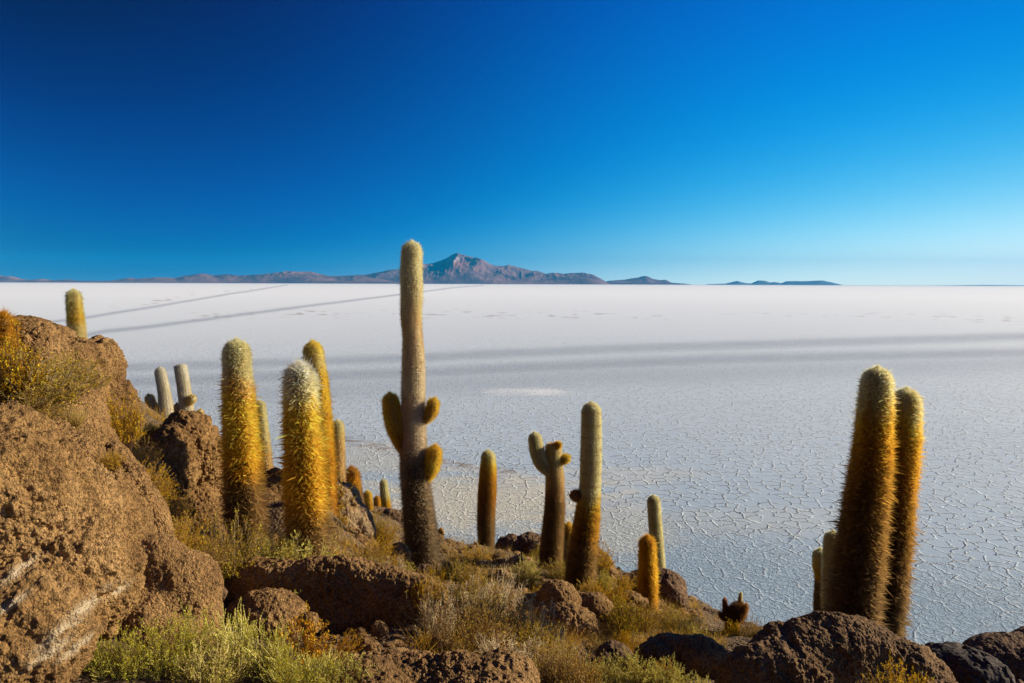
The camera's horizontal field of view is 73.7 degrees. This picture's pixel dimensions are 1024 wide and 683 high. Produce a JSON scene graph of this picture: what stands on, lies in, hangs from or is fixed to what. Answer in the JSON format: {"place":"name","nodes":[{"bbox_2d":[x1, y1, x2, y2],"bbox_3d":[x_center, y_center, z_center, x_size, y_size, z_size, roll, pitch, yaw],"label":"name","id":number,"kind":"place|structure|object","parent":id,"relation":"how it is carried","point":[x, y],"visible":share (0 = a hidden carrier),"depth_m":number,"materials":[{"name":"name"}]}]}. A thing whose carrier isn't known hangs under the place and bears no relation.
{"place":"outdoors","nodes":[
{"label":"outdoors","id":0,"kind":"place"},
{"bbox_2d":[0,271,397,283],"bbox_3d":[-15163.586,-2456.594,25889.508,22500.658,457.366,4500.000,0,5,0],"label":"mountain range","id":1,"kind":"structure","parent":0,"point":[295,277],"depth_m":24463.76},
{"bbox_2d":[71,400,762,682],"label":"hillside","id":2,"kind":"structure","parent":0,"point":[735,641],"depth_m":8.16,"materials":[{"name":"soil"}]},
{"bbox_2d":[0,306,27,378],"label":"cactus","id":3,"kind":"object","parent":2,"relation":"on","point":[6,322],"visible":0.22,"depth_m":5.88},
{"bbox_2d":[0,314,57,404],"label":"shrub","id":4,"kind":"object","parent":2,"relation":"on","point":[7,356],"visible":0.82,"depth_m":5.08,"materials":[{"name":"yellow plant"}]},
{"bbox_2d":[16,315,76,336],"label":"boulder","id":5,"kind":"object","parent":2,"relation":"on","point":[67,331],"visible":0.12,"depth_m":7.15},
{"bbox_2d":[0,344,96,420],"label":"shrub","id":6,"kind":"object","parent":2,"relation":"on","point":[70,393],"visible":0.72,"depth_m":5.21,"materials":[{"name":"green plant"}]},
{"bbox_2d":[38,381,110,445],"bbox_3d":[-3.857,0.706,5.604,1.035,0.742,0.673,0,5,0],"label":"boulder","id":7,"kind":"object","parent":2,"relation":"on","point":[95,426],"visible":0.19,"depth_m":5.54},
{"bbox_2d":[37,350,112,388],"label":"shrub","id":8,"kind":"object","parent":7,"relation":"on","point":[80,376],"visible":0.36,"depth_m":5.91,"materials":[{"name":"green plant"}]},
{"bbox_2d":[63,288,87,337],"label":"cactus","id":9,"kind":"object","parent":2,"relation":"on","point":[75,312],"visible":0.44,"depth_m":9.94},
{"bbox_2d":[13,316,139,428],"bbox_3d":[-4.582,0.498,6.424,1.930,1.515,1.097,-3,6,-32],"label":"boulder","id":10,"kind":"object","parent":2,"relation":"on","point":[39,333],"visible":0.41,"depth_m":6.62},
{"bbox_2d":[0,399,157,682],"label":"boulder","id":11,"kind":"object","parent":2,"relation":"on","point":[76,528],"visible":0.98,"depth_m":3.63,"materials":[{"name":"brown rock"}]},
{"bbox_2d":[49,418,136,493],"bbox_3d":[-3.241,1.010,4.910,0.969,0.923,0.628,0,5,0],"label":"boulder","id":12,"kind":"object","parent":11,"relation":"on","point":[86,445],"visible":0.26,"depth_m":4.89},
{"bbox_2d":[1,386,76,419],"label":"shrub","id":13,"kind":"object","parent":12,"relation":"on","point":[50,409],"visible":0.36,"depth_m":5.07,"materials":[{"name":"green plant"}]},
{"bbox_2d":[61,405,91,428],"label":"grass tuft","id":14,"kind":"object","parent":12,"relation":"on","point":[76,422],"visible":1,"depth_m":5.08,"materials":[{"name":"beige plant"}]},
{"bbox_2d":[94,450,126,472],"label":"shrub","id":15,"kind":"object","parent":11,"relation":"on","point":[110,463],"visible":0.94,"depth_m":4.73,"materials":[{"name":"yellow plant"}]},
{"bbox_2d":[82,635,128,673],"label":"shrub","id":16,"kind":"object","parent":2,"relation":"on","point":[87,667],"visible":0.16,"depth_m":3.99,"materials":[{"name":"green plant"}]},
{"bbox_2d":[80,620,160,682],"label":"shrub","id":17,"kind":"object","parent":2,"relation":"on","point":[125,665],"visible":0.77,"depth_m":3.91,"materials":[{"name":"green plant"}]},
{"bbox_2d":[105,388,149,449],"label":"shrub","id":18,"kind":"object","parent":2,"relation":"on","point":[127,432],"visible":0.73,"depth_m":6.43,"materials":[{"name":"yellow plant"}]},
{"bbox_2d":[131,435,166,470],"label":"shrub","id":19,"kind":"object","parent":2,"relation":"on","point":[141,458],"visible":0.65,"depth_m":6.90,"materials":[{"name":"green plant"}]},
{"bbox_2d":[135,458,174,536],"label":"boulder","id":20,"kind":"object","parent":2,"relation":"on","point":[163,522],"visible":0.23,"depth_m":5.32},
{"bbox_2d":[104,441,155,515],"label":"boulder","id":21,"kind":"object","parent":20,"relation":"on","point":[144,485],"visible":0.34,"depth_m":5.19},
{"bbox_2d":[142,454,180,504],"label":"shrub","id":22,"kind":"object","parent":20,"relation":"on","point":[165,490],"visible":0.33,"depth_m":5.75,"materials":[{"name":"yellow plant"}]},
{"bbox_2d":[144,366,173,417],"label":"cactus","id":23,"kind":"object","parent":2,"relation":"on","point":[163,387],"visible":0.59,"depth_m":16.21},
{"bbox_2d":[117,533,223,654],"bbox_3d":[-2.350,1.783,4.630,0.715,0.874,0.767,0,5,0],"label":"boulder","id":24,"kind":"object","parent":2,"relation":"on","point":[176,569],"visible":0.56,"depth_m":4.58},
{"bbox_2d":[134,598,220,681],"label":"shrub","id":25,"kind":"object","parent":2,"relation":"on","point":[185,645],"visible":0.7,"depth_m":4.07,"materials":[{"name":"green plant"}]},
{"bbox_2d":[164,488,196,523],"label":"shrub","id":26,"kind":"object","parent":2,"relation":"on","point":[177,507],"visible":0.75,"depth_m":7.20,"materials":[{"name":"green plant"}]},
{"bbox_2d":[146,409,224,525],"bbox_3d":[-3.781,1.565,8.147,0.790,1.599,1.236,0,5,0],"label":"boulder","id":27,"kind":"object","parent":2,"relation":"on","point":[190,438],"visible":0.54,"depth_m":7.80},
{"bbox_2d":[135,450,179,501],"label":"boulder","id":28,"kind":"object","parent":27,"relation":"on","point":[170,462],"visible":0.24,"depth_m":7.52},
{"bbox_2d":[172,363,204,413],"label":"cactus","id":29,"kind":"object","parent":2,"relation":"on","point":[187,399],"visible":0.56,"depth_m":14.89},
{"bbox_2d":[168,506,210,548],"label":"shrub","id":30,"kind":"object","parent":2,"relation":"on","point":[181,535],"visible":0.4,"depth_m":5.91,"materials":[{"name":"yellow plant"}]},
{"bbox_2d":[155,620,254,682],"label":"shrub","id":31,"kind":"object","parent":2,"relation":"on","point":[216,674],"visible":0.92,"depth_m":3.99,"materials":[{"name":"green plant"}]},
{"bbox_2d":[188,519,229,547],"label":"boulder","id":32,"kind":"object","parent":2,"relation":"on","point":[219,524],"visible":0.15,"depth_m":7.22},
{"bbox_2d":[188,528,235,571],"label":"shrub","id":33,"kind":"object","parent":2,"relation":"on","point":[213,552],"visible":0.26,"depth_m":6.02,"materials":[{"name":"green plant"}]},
{"bbox_2d":[196,598,266,672],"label":"shrub","id":34,"kind":"object","parent":2,"relation":"on","point":[236,632],"visible":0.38,"depth_m":4.23,"materials":[{"name":"green plant"}]},
{"bbox_2d":[189,504,283,581],"bbox_3d":[-2.735,1.970,6.593,0.842,0.827,0.935,-2,3,26],"label":"shrub","id":35,"kind":"object","parent":2,"relation":"on","point":[226,566],"visible":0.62,"depth_m":6.57,"materials":[{"name":"green plant"}]},
{"bbox_2d":[209,337,277,547],"bbox_3d":[-2.954,1.263,7.545,0.789,2.683,0.809,0,5,0],"label":"cactus","id":36,"kind":"object","parent":2,"relation":"on","point":[244,479],"visible":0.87,"depth_m":7.48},
{"bbox_2d":[255,398,274,472],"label":"cactus","id":37,"kind":"object","parent":2,"relation":"on","point":[264,421],"visible":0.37,"depth_m":10.45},
{"bbox_2d":[223,587,307,640],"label":"boulder","id":38,"kind":"object","parent":2,"relation":"on","point":[274,605],"visible":0.54,"depth_m":5.46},
{"bbox_2d":[229,616,309,682],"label":"shrub","id":39,"kind":"object","parent":2,"relation":"on","point":[272,651],"visible":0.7,"depth_m":4.20,"materials":[{"name":"green plant"}]},
{"bbox_2d":[263,467,284,502],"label":"boulder","id":40,"kind":"object","parent":2,"relation":"on","point":[273,491],"visible":0.04,"depth_m":9.35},
{"bbox_2d":[252,525,307,559],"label":"shrub","id":41,"kind":"object","parent":2,"relation":"on","point":[290,550],"visible":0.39,"depth_m":6.88,"materials":[{"name":"green plant"}]},
{"bbox_2d":[255,649,333,682],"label":"shrub","id":42,"kind":"object","parent":2,"relation":"on","point":[280,678],"visible":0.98,"depth_m":4.00,"materials":[{"name":"green plant"}]},
{"bbox_2d":[269,357,339,560],"bbox_3d":[-2.178,1.337,7.197,0.774,2.469,0.763,2,5,22],"label":"cactus","id":43,"kind":"object","parent":2,"relation":"on","point":[306,495],"visible":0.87,"depth_m":7.07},
{"bbox_2d":[273,601,335,668],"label":"shrub","id":44,"kind":"object","parent":2,"relation":"on","point":[312,636],"visible":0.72,"depth_m":4.39,"materials":[{"name":"green plant"}]},
{"bbox_2d":[258,529,352,593],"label":"shrub","id":45,"kind":"object","parent":2,"relation":"on","point":[308,549],"visible":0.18,"depth_m":6.78,"materials":[{"name":"green plant"}]},
{"bbox_2d":[283,644,347,682],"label":"shrub","id":46,"kind":"object","parent":2,"relation":"on","point":[325,664],"visible":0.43,"depth_m":4.14,"materials":[{"name":"green plant"}]},
{"bbox_2d":[300,339,343,515],"bbox_3d":[-2.518,1.158,8.980,0.670,2.459,0.532,5,7,44],"label":"cactus","id":47,"kind":"object","parent":2,"relation":"on","point":[313,351],"visible":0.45,"depth_m":8.94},
{"bbox_2d":[224,554,451,635],"bbox_3d":[-1.662,2.595,6.528,2.260,1.144,0.548,0,5,0],"label":"boulder","id":48,"kind":"object","parent":2,"relation":"on","point":[342,593],"visible":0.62,"depth_m":6.32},
{"bbox_2d":[333,417,348,481],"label":"cactus","id":49,"kind":"object","parent":2,"relation":"on","point":[340,429],"visible":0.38,"depth_m":11.43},
{"bbox_2d":[310,650,381,682],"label":"shrub","id":50,"kind":"object","parent":2,"relation":"on","point":[342,675],"visible":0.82,"depth_m":4.09,"materials":[{"name":"green plant"}]},
{"bbox_2d":[330,628,366,666],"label":"shrub","id":51,"kind":"object","parent":2,"relation":"on","point":[349,648],"visible":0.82,"depth_m":4.49,"materials":[{"name":"brown plant"}]},
{"bbox_2d":[345,464,365,504],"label":"cactus","id":52,"kind":"object","parent":2,"relation":"on","point":[353,475],"visible":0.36,"depth_m":11.94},
{"bbox_2d":[336,479,375,539],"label":"boulder","id":53,"kind":"object","parent":2,"relation":"on","point":[361,519],"visible":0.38,"depth_m":9.51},
{"bbox_2d":[370,620,388,638],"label":"stone","id":54,"kind":"object","parent":2,"relation":"on","point":[379,629],"visible":1,"depth_m":5.36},
{"bbox_2d":[361,535,398,559],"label":"shrub","id":55,"kind":"object","parent":2,"relation":"on","point":[374,546],"visible":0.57,"depth_m":8.19,"materials":[{"name":"yellow plant"}]},
{"bbox_2d":[379,479,390,507],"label":"cactus","id":56,"kind":"object","parent":2,"relation":"on","point":[384,494],"visible":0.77,"depth_m":15.93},
{"bbox_2d":[387,542,411,565],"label":"boulder","id":57,"kind":"object","parent":2,"relation":"on","point":[406,551],"visible":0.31,"depth_m":8.82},
{"bbox_2d":[378,240,444,573],"bbox_3d":[-1.393,1.098,9.906,1.008,5.257,0.794,5,7,42],"label":"cactus","id":58,"kind":"object","parent":2,"relation":"on","point":[409,419],"visible":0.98,"depth_m":9.88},
{"bbox_2d":[409,567,455,621],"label":"shrub","id":59,"kind":"object","parent":2,"relation":"on","point":[426,585],"visible":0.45,"depth_m":6.25,"materials":[{"name":"brown plant"}]},
{"bbox_2d":[331,647,539,682],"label":"boulder","id":60,"kind":"object","parent":2,"relation":"on","point":[501,665],"visible":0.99,"depth_m":4.25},
{"bbox_2d":[391,573,485,641],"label":"shrub","id":61,"kind":"object","parent":2,"relation":"on","point":[457,604],"visible":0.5,"depth_m":5.86,"materials":[{"name":"brown plant"}]},
{"bbox_2d":[415,584,464,642],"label":"shrub","id":62,"kind":"object","parent":2,"relation":"on","point":[446,618],"visible":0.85,"depth_m":5.46,"materials":[{"name":"beige plant"}]},
{"bbox_2d":[425,560,459,583],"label":"shrub","id":63,"kind":"object","parent":2,"relation":"on","point":[447,575],"visible":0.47,"depth_m":9.00,"materials":[{"name":"brown plant"}]},
{"bbox_2d":[442,557,480,582],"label":"shrub","id":64,"kind":"object","parent":2,"relation":"on","point":[456,569],"visible":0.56,"depth_m":10.01,"materials":[{"name":"brown plant"}]},
{"bbox_2d":[444,573,494,631],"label":"shrub","id":65,"kind":"object","parent":2,"relation":"on","point":[465,590],"visible":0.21,"depth_m":6.47,"materials":[{"name":"brown plant"}]},
{"bbox_2d":[456,544,497,566],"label":"shrub","id":66,"kind":"object","parent":2,"relation":"on","point":[478,554],"visible":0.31,"depth_m":10.99,"materials":[{"name":"brown plant"}]},
{"bbox_2d":[435,592,520,653],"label":"shrub","id":67,"kind":"object","parent":2,"relation":"on","point":[482,630],"visible":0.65,"depth_m":5.21,"materials":[{"name":"brown plant"}]},
{"bbox_2d":[453,568,507,615],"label":"shrub","id":68,"kind":"object","parent":2,"relation":"on","point":[473,588],"visible":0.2,"depth_m":7.22,"materials":[{"name":"brown plant"}]},
{"bbox_2d":[450,572,511,638],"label":"shrub","id":69,"kind":"object","parent":2,"relation":"on","point":[489,604],"visible":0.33,"depth_m":6.31,"materials":[{"name":"brown plant"}]},
{"bbox_2d":[475,450,498,548],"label":"cactus","id":70,"kind":"object","parent":2,"relation":"on","point":[486,501],"visible":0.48,"depth_m":13.88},
{"bbox_2d":[483,562,527,618],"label":"shrub","id":71,"kind":"object","parent":2,"relation":"on","point":[513,600],"visible":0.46,"depth_m":7.45,"materials":[{"name":"beige plant"}]},
{"bbox_2d":[472,626,542,660],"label":"shrub","id":72,"kind":"object","parent":2,"relation":"on","point":[523,650],"visible":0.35,"depth_m":4.92,"materials":[{"name":"beige plant"}]},
{"bbox_2d":[495,531,540,555],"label":"boulder","id":73,"kind":"object","parent":2,"relation":"on","point":[524,542],"visible":0.39,"depth_m":14.77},
{"bbox_2d":[478,595,568,655],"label":"shrub","id":74,"kind":"object","parent":2,"relation":"on","point":[517,621],"visible":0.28,"depth_m":5.99,"materials":[{"name":"brown plant"}]},
{"bbox_2d":[508,552,542,585],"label":"shrub","id":75,"kind":"object","parent":2,"relation":"on","point":[528,573],"visible":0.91,"depth_m":9.58,"materials":[{"name":"green plant"}]},
{"bbox_2d":[512,591,565,654],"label":"shrub","id":76,"kind":"object","parent":2,"relation":"on","point":[542,617],"visible":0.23,"depth_m":6.27,"materials":[{"name":"brown plant"}]},
{"bbox_2d":[510,616,581,675],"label":"shrub","id":77,"kind":"object","parent":2,"relation":"on","point":[526,638],"visible":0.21,"depth_m":5.54,"materials":[{"name":"brown plant"}]},
{"bbox_2d":[528,431,571,569],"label":"cactus","id":78,"kind":"object","parent":2,"relation":"on","point":[550,460],"visible":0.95,"depth_m":10.88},
{"bbox_2d":[515,626,589,682],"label":"shrub","id":79,"kind":"object","parent":2,"relation":"on","point":[543,664],"visible":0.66,"depth_m":4.97,"materials":[{"name":"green plant"}]},
{"bbox_2d":[539,556,565,580],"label":"shrub","id":80,"kind":"object","parent":2,"relation":"on","point":[556,574],"visible":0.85,"depth_m":10.29,"materials":[{"name":"green plant"}]},
{"bbox_2d":[518,579,601,639],"bbox_3d":[0.509,3.298,7.941,0.808,0.907,1.082,-3,6,-34],"label":"boulder","id":81,"kind":"object","parent":2,"relation":"on","point":[567,601],"visible":0.49,"depth_m":7.79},
{"bbox_2d":[540,634,609,682],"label":"shrub","id":82,"kind":"object","parent":2,"relation":"on","point":[591,675],"visible":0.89,"depth_m":4.90,"materials":[{"name":"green plant"}]},
{"bbox_2d":[562,401,604,589],"bbox_3d":[0.978,2.237,9.405,0.687,2.870,0.734,0,5,0],"label":"cactus","id":83,"kind":"object","parent":2,"relation":"on","point":[581,559],"visible":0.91,"depth_m":9.38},
{"bbox_2d":[576,575,611,598],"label":"shrub","id":84,"kind":"object","parent":2,"relation":"on","point":[591,588],"visible":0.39,"depth_m":8.91,"materials":[{"name":"yellow plant"}]},
{"bbox_2d":[577,591,620,628],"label":"boulder","id":85,"kind":"object","parent":2,"relation":"on","point":[594,602],"visible":0.22,"depth_m":8.06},
{"bbox_2d":[596,541,615,574],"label":"shrub","id":86,"kind":"object","parent":2,"relation":"on","point":[603,563],"visible":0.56,"depth_m":11.10,"materials":[{"name":"yellow plant"}]},
{"bbox_2d":[583,649,632,682],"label":"shrub","id":87,"kind":"object","parent":2,"relation":"on","point":[610,674],"visible":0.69,"depth_m":5.25,"materials":[{"name":"green plant"}]},
{"bbox_2d":[593,640,632,672],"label":"boulder","id":88,"kind":"object","parent":2,"relation":"on","point":[609,647],"visible":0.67,"depth_m":6.91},
{"bbox_2d":[599,593,654,639],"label":"shrub","id":89,"kind":"object","parent":2,"relation":"on","point":[620,616],"visible":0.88,"depth_m":7.73,"materials":[{"name":"green plant"}]},
{"bbox_2d":[610,646,671,682],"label":"shrub","id":90,"kind":"object","parent":2,"relation":"on","point":[642,676],"visible":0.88,"depth_m":5.26,"materials":[{"name":"green plant"}]},
{"bbox_2d":[634,533,661,612],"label":"cactus","id":91,"kind":"object","parent":2,"relation":"on","point":[647,571],"visible":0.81,"depth_m":9.91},
{"bbox_2d":[625,599,673,631],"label":"shrub","id":92,"kind":"object","parent":2,"relation":"on","point":[654,620],"visible":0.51,"depth_m":7.95,"materials":[{"name":"brown plant"}]},
{"bbox_2d":[623,567,688,610],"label":"boulder","id":93,"kind":"object","parent":2,"relation":"on","point":[673,587],"visible":0.4,"depth_m":10.91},
{"bbox_2d":[647,494,665,567],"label":"cactus","id":94,"kind":"object","parent":2,"relation":"on","point":[655,525],"visible":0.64,"depth_m":14.89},
{"bbox_2d":[637,652,693,682],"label":"shrub","id":95,"kind":"object","parent":2,"relation":"on","point":[676,676],"visible":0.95,"depth_m":5.20,"materials":[{"name":"green plant"}]},
{"bbox_2d":[651,597,690,632],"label":"shrub","id":96,"kind":"object","parent":2,"relation":"on","point":[669,620],"visible":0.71,"depth_m":8.15,"materials":[{"name":"yellow plant"}]},
{"bbox_2d":[631,632,729,679],"bbox_3d":[1.644,3.152,6.645,1.048,0.634,0.610,0,5,0],"label":"boulder","id":97,"kind":"object","parent":2,"relation":"on","point":[701,655],"visible":0.71,"depth_m":6.48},
{"bbox_2d":[674,613,706,634],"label":"shrub","id":98,"kind":"object","parent":2,"relation":"on","point":[684,625],"visible":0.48,"depth_m":7.90,"materials":[{"name":"yellow plant"}]},
{"bbox_2d":[716,591,749,631],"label":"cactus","id":99,"kind":"object","parent":2,"relation":"on","point":[737,610],"visible":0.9,"depth_m":9.39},
{"bbox_2d":[715,619,754,637],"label":"shrub","id":100,"kind":"object","parent":2,"relation":"on","point":[734,630],"visible":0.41,"depth_m":8.22,"materials":[{"name":"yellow plant"}]},
{"bbox_2d":[811,530,835,610],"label":"cactus","id":101,"kind":"object","parent":2,"relation":"on","point":[819,569],"visible":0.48,"depth_m":8.46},
{"bbox_2d":[714,610,957,682],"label":"boulder","id":102,"kind":"object","parent":2,"relation":"on","point":[816,646],"visible":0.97,"depth_m":5.58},
{"bbox_2d":[813,364,902,627],"bbox_3d":[3.565,1.817,6.933,0.900,3.236,0.896,0,5,0],"label":"cactus","id":103,"kind":"object","parent":2,"relation":"on","point":[859,569],"visible":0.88,"depth_m":6.87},
{"bbox_2d":[862,650,934,682],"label":"shrub","id":104,"kind":"object","parent":2,"relation":"on","point":[900,677],"visible":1,"depth_m":5.06,"materials":[{"name":"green plant"}]},
{"bbox_2d":[881,384,928,637],"bbox_3d":[4.142,1.981,7.422,0.657,3.059,0.823,4,6,41],"label":"cactus","id":105,"kind":"object","parent":2,"relation":"on","point":[908,425],"visible":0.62,"depth_m":7.32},
{"bbox_2d":[925,641,1015,682],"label":"boulder","id":106,"kind":"object","parent":2,"relation":"on","point":[966,663],"visible":0.69,"depth_m":6.62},
{"bbox_2d":[962,626,1023,682],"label":"boulder","id":107,"kind":"object","parent":2,"relation":"on","point":[1006,648],"visible":0.63,"depth_m":7.08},
{"bbox_2d":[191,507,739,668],"bbox_3d":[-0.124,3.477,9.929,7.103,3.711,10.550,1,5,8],"label":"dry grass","id":108,"kind":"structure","parent":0,"point":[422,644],"depth_m":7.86,"materials":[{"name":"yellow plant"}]},
{"bbox_2d":[356,253,608,283],"bbox_3d":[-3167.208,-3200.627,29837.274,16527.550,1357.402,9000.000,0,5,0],"label":"mountain","id":109,"kind":"structure","parent":0,"point":[456,268],"depth_m":27024.60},
{"bbox_2d":[304,534,718,676],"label":"gravel","id":110,"kind":"structure","parent":0,"point":[401,645],"depth_m":7.47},
{"bbox_2d":[0,282,1023,644],"bbox_3d":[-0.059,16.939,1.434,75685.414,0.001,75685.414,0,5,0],"label":"salt flat","id":111,"kind":"structure","parent":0,"point":[728,418],"depth_m":106.84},
{"bbox_2d":[0,0,1023,285],"label":"sky","id":112,"kind":"structure","parent":0,"point":[693,142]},
{"bbox_2d":[606,276,690,284],"bbox_3d":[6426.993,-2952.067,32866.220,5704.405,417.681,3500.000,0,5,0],"label":"hill","id":113,"kind":"structure","parent":0,"point":[644,280],"depth_m":31857.61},
{"bbox_2d":[706,280,1023,285],"bbox_3d":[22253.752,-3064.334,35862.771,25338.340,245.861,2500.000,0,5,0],"label":"distant hills","id":114,"kind":"structure","parent":0,"point":[820,282],"depth_m":34999.41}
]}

